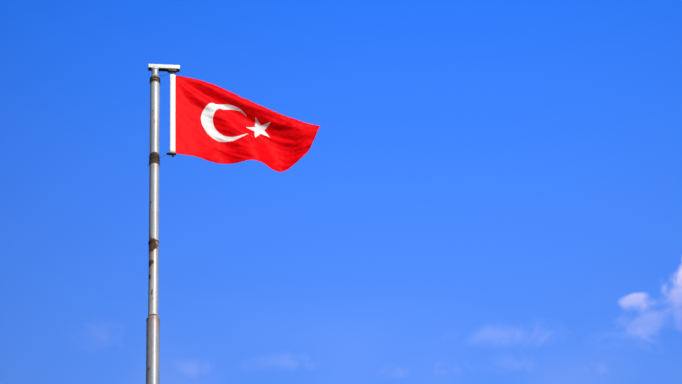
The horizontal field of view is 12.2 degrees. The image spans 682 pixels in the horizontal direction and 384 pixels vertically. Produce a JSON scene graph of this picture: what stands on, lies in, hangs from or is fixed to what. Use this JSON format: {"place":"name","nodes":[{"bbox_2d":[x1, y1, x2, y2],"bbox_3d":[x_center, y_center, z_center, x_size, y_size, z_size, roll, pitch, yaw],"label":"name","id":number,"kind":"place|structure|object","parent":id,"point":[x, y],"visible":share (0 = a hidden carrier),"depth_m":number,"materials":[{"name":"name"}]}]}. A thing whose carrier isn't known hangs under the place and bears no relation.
{"place":"outdoors","nodes":[
{"label":"outdoors","id":0,"kind":"place"},
{"bbox_2d":[146,64,319,383],"bbox_3d":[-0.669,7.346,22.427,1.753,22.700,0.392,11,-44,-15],"label":"flagpole","id":1,"kind":"object","parent":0,"point":[213,123],"visible":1,"depth_m":29.49,"materials":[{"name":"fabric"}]},
{"bbox_2d":[0,0,681,383],"label":"sky","id":2,"kind":"structure","parent":0,"point":[484,191],"materials":[{"name":"blue"}]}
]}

